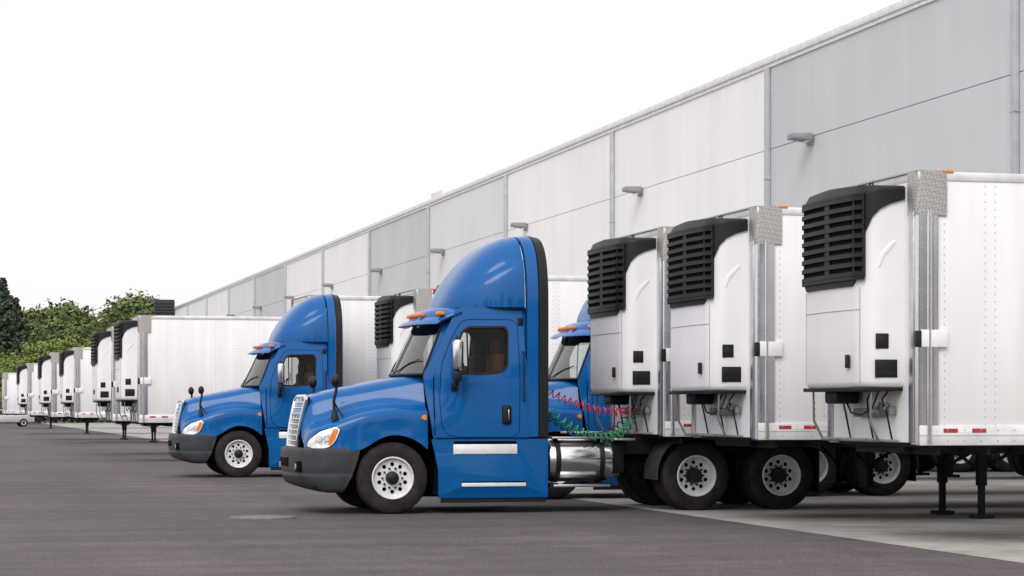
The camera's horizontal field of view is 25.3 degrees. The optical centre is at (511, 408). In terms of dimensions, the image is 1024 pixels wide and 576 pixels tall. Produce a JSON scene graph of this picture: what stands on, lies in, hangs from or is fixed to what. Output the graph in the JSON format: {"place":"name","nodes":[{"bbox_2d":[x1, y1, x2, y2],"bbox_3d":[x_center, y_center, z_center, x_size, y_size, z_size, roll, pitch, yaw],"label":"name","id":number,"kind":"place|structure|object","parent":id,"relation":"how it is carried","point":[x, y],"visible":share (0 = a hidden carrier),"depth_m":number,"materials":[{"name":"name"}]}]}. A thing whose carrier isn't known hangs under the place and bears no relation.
{"place":"outdoors","nodes":[
{"label":"outdoors","id":0,"kind":"place"},
{"bbox_2d":[0,0,900,320],"label":"sky","id":1,"kind":"structure","parent":0,"point":[180,151],"materials":[{"name":"white"}]},
{"bbox_2d":[0,417,1023,575],"bbox_3d":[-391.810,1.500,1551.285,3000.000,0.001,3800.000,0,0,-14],"label":"ground","id":2,"kind":"structure","parent":0,"point":[76,502],"depth_m":27.14,"materials":[{"name":"grey asphalt"}]},
{"bbox_2d":[0,349,20,422],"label":"shrub","id":3,"kind":"object","parent":2,"relation":"on","point":[5,361],"visible":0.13,"depth_m":224.24,"materials":[{"name":"green plant"}]},
{"bbox_2d":[0,277,28,390],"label":"conifer tree","id":4,"kind":"object","parent":2,"relation":"on","point":[11,339],"visible":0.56,"depth_m":254.27,"materials":[{"name":"green plant"}]},
{"bbox_2d":[0,356,30,401],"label":"shrub","id":5,"kind":"object","parent":2,"relation":"on","point":[12,369],"visible":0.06,"depth_m":214.38,"materials":[{"name":"green plant"}]},
{"bbox_2d":[0,409,34,426],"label":"parked car","id":6,"kind":"object","parent":2,"relation":"on","point":[22,420],"visible":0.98,"depth_m":184.50,"materials":[{"name":"silver metal"}]},
{"bbox_2d":[6,297,31,356],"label":"conifer tree","id":7,"kind":"object","parent":2,"relation":"on","point":[22,321],"visible":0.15,"depth_m":261.74,"materials":[{"name":"green plant"}]},
{"bbox_2d":[22,307,44,322],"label":"deciduous tree","id":8,"kind":"object","parent":2,"relation":"on","point":[32,311],"visible":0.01,"depth_m":285.00,"materials":[{"name":"green plant"}]},
{"bbox_2d":[24,311,46,341],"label":"deciduous tree","id":9,"kind":"object","parent":2,"relation":"on","point":[36,321],"visible":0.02,"depth_m":273.57,"materials":[{"name":"green plant"}]},
{"bbox_2d":[15,339,57,422],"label":"shrub","id":10,"kind":"object","parent":2,"relation":"on","point":[33,354],"visible":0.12,"depth_m":229.53,"materials":[{"name":"green plant"}]},
{"bbox_2d":[21,335,71,422],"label":"shrub","id":11,"kind":"object","parent":2,"relation":"on","point":[58,347],"visible":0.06,"depth_m":234.51,"materials":[{"name":"green plant"}]},
{"bbox_2d":[14,319,84,421],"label":"deciduous tree","id":12,"kind":"object","parent":2,"relation":"on","point":[59,328],"visible":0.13,"depth_m":249.69,"materials":[{"name":"green plant"}]},
{"bbox_2d":[0,417,112,422],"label":"hedge","id":13,"kind":"object","parent":2,"relation":"on","point":[43,419],"visible":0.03,"depth_m":236.36,"materials":[{"name":"green plant"}]},
{"bbox_2d":[32,296,101,420],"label":"deciduous tree","id":14,"kind":"object","parent":2,"relation":"on","point":[64,312],"visible":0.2,"depth_m":260.60,"materials":[{"name":"green plant"}]},
{"bbox_2d":[55,332,85,421],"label":"shrub","id":15,"kind":"object","parent":2,"relation":"on","point":[73,343],"visible":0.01,"depth_m":239.44,"materials":[{"name":"green plant"}]},
{"bbox_2d":[53,311,101,334],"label":"deciduous tree","id":16,"kind":"object","parent":2,"relation":"on","point":[91,325],"depth_m":269.38,"materials":[{"name":"green plant"}]},
{"bbox_2d":[80,337,92,421],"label":"shrub","id":17,"kind":"object","parent":2,"relation":"on","point":[86,345],"visible":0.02,"depth_m":237.42,"materials":[{"name":"green plant"}]},
{"bbox_2d":[94,317,113,330],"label":"deciduous tree","id":18,"kind":"object","parent":2,"relation":"on","point":[108,323],"visible":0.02,"depth_m":279.24,"materials":[{"name":"green plant"}]},
{"bbox_2d":[94,297,153,323],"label":"deciduous tree","id":19,"kind":"object","parent":2,"relation":"on","point":[126,307],"visible":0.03,"depth_m":299.72,"materials":[{"name":"green plant"}]},
{"bbox_2d":[99,289,157,322],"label":"deciduous tree","id":20,"kind":"object","parent":2,"relation":"on","point":[130,294],"visible":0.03,"depth_m":309.09,"materials":[{"name":"green plant"}]},
{"bbox_2d":[122,294,174,316],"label":"deciduous tree","id":21,"kind":"object","parent":2,"relation":"on","point":[145,301],"visible":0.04,"depth_m":303.40,"materials":[{"name":"green plant"}]},
{"bbox_2d":[230,515,296,518],"bbox_3d":[-3.398,1.489,31.218,0.920,0.018,0.920,0,0,-14],"label":"manhole cover","id":22,"kind":"object","parent":2,"relation":"on","point":[263,517],"visible":1,"depth_m":31.03,"materials":[{"name":"metal"}]},
{"bbox_2d":[41,421,1023,562],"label":"concrete apron","id":23,"kind":"object","parent":2,"relation":"on","point":[902,516],"depth_m":32.77,"materials":[{"name":"grey concrete"}]},
{"bbox_2d":[16,363,92,433],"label":"refrigerated trailer","id":24,"kind":"object","parent":23,"relation":"on","point":[27,382],"visible":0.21,"depth_m":132.33,"materials":[{"name":"metal"}]},
{"bbox_2d":[37,352,128,439],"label":"refrigerated trailer","id":25,"kind":"object","parent":23,"relation":"on","point":[48,376],"visible":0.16,"depth_m":107.26,"materials":[{"name":"metal"}]},
{"bbox_2d":[2,373,172,427],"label":"box trailer","id":26,"kind":"object","parent":23,"relation":"on","point":[10,406],"visible":0.05,"depth_m":168.12,"materials":[{"name":"metal"}]},
{"bbox_2d":[59,347,157,441],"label":"refrigerated trailer","id":27,"kind":"object","parent":23,"relation":"on","point":[75,369],"visible":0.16,"depth_m":97.97,"materials":[{"name":"metal"}]},
{"bbox_2d":[91,326,139,423],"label":"refrigerated trailer","id":28,"kind":"object","parent":23,"relation":"on","point":[103,369],"visible":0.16,"depth_m":73.30,"materials":[{"name":"metal"}]},
{"bbox_2d":[114,315,290,426],"bbox_3d":[-3.199,-0.559,67.275,16.810,4.118,2.696,0,0,-14],"label":"refrigerated trailer","id":29,"kind":"object","parent":23,"relation":"on","point":[163,364],"visible":0.2,"depth_m":64.43,"materials":[{"name":"metal"}]},
{"bbox_2d":[168,294,342,476],"bbox_3d":[-3.684,-0.521,51.258,7.950,4.042,3.200,0,0,-14],"label":"semi truck","id":30,"kind":"object","parent":23,"relation":"on","point":[241,431],"visible":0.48,"depth_m":49.80,"materials":[{"name":"blue paint"}]},
{"bbox_2d":[290,295,381,385],"bbox_3d":[2.785,-0.559,55.894,16.382,4.118,2.696,0,0,-14],"label":"box trailer","id":31,"kind":"object","parent":23,"relation":"on","point":[359,351],"visible":0.01,"depth_m":52.97,"materials":[{"name":"metal"}]},
{"bbox_2d":[229,176,503,316],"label":"wall panels","id":32,"kind":"object","parent":23,"relation":"on","point":[464,224],"visible":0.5,"depth_m":119.95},
{"bbox_2d":[279,236,818,513],"bbox_3d":[0.542,-0.521,34.142,7.950,4.042,3.200,0,0,-14],"label":"semi truck","id":33,"kind":"object","parent":23,"relation":"on","point":[410,431],"visible":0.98,"depth_m":32.82,"materials":[{"name":"blue paint"}]},
{"bbox_2d":[255,0,1023,316],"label":"wall panels","id":34,"kind":"object","parent":23,"relation":"on","point":[925,87],"visible":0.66,"depth_m":66.09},
{"bbox_2d":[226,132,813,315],"bbox_3d":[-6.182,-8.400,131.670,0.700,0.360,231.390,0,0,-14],"label":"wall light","id":35,"kind":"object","parent":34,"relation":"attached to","point":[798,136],"visible":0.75,"depth_m":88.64,"materials":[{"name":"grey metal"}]},
{"bbox_2d":[374,288,1014,472],"bbox_3d":[5.179,-0.559,53.095,16.810,4.118,2.696,0,0,-14],"label":"refrigerated trailer","id":36,"kind":"object","parent":23,"relation":"on","point":[392,312],"visible":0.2,"depth_m":50.33,"materials":[{"name":"metal"}]},
{"bbox_2d":[433,275,1023,475],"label":"refrigerated trailer","id":37,"kind":"object","parent":23,"relation":"on","point":[567,297],"visible":0.1,"depth_m":44.95,"materials":[{"name":"metal"}]},
{"bbox_2d":[546,298,915,498],"bbox_3d":[2.900,-0.521,39.358,7.950,4.042,3.200,0,0,-14],"label":"semi truck","id":38,"kind":"object","parent":23,"relation":"on","point":[893,473],"visible":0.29,"depth_m":38.72,"materials":[{"name":"blue paint"}]},
{"bbox_2d":[587,226,890,487],"bbox_3d":[9.440,-0.559,36.018,16.810,4.118,2.696,0,0,-14],"label":"refrigerated trailer","id":39,"kind":"object","parent":23,"relation":"on","point":[629,310],"visible":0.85,"depth_m":33.18,"materials":[{"name":"metal"}]},
{"bbox_2d":[667,206,1010,518],"bbox_3d":[10.423,-0.559,32.657,16.810,4.118,2.696,0,0,-14],"label":"refrigerated trailer","id":40,"kind":"object","parent":23,"relation":"on","point":[736,297],"visible":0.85,"depth_m":29.77,"materials":[{"name":"metal"}]},
{"bbox_2d":[802,170,1023,454],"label":"refrigerated trailer","id":41,"kind":"object","parent":23,"relation":"on","point":[913,283],"visible":1,"depth_m":25.34,"materials":[{"name":"metal"}]},
{"bbox_2d":[916,453,959,477],"bbox_3d":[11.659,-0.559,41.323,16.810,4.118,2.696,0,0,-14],"label":"landing gear","id":42,"kind":"object","parent":23,"relation":"on","point":[920,457],"visible":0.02,"depth_m":40.74,"materials":[{"name":"metal"}]},
{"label":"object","id":43,"kind":"object","parent":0,"visible":0},
{"bbox_2d":[175,70,770,315],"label":"wall panels","id":44,"kind":"object","parent":43,"relation":"attached to","point":[700,157],"visible":0.43,"depth_m":90.38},
{"bbox_2d":[154,299,174,315],"bbox_3d":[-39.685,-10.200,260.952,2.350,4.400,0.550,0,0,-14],"label":"trailer refrigeration unit","id":45,"kind":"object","parent":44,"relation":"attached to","point":[162,307],"depth_m":260.75,"materials":[{"name":"grey plastic"}]},
{"bbox_2d":[174,0,934,309],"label":"parapet cap","id":46,"kind":"object","parent":44,"relation":"attached to","point":[859,24],"visible":0.83,"depth_m":87.28,"materials":[{"name":"metal"}]},
{"bbox_2d":[431,189,452,198],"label":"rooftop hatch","id":47,"kind":"object","parent":46,"relation":"on","point":[438,193],"visible":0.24,"depth_m":125.62,"materials":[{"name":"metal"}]}
]}

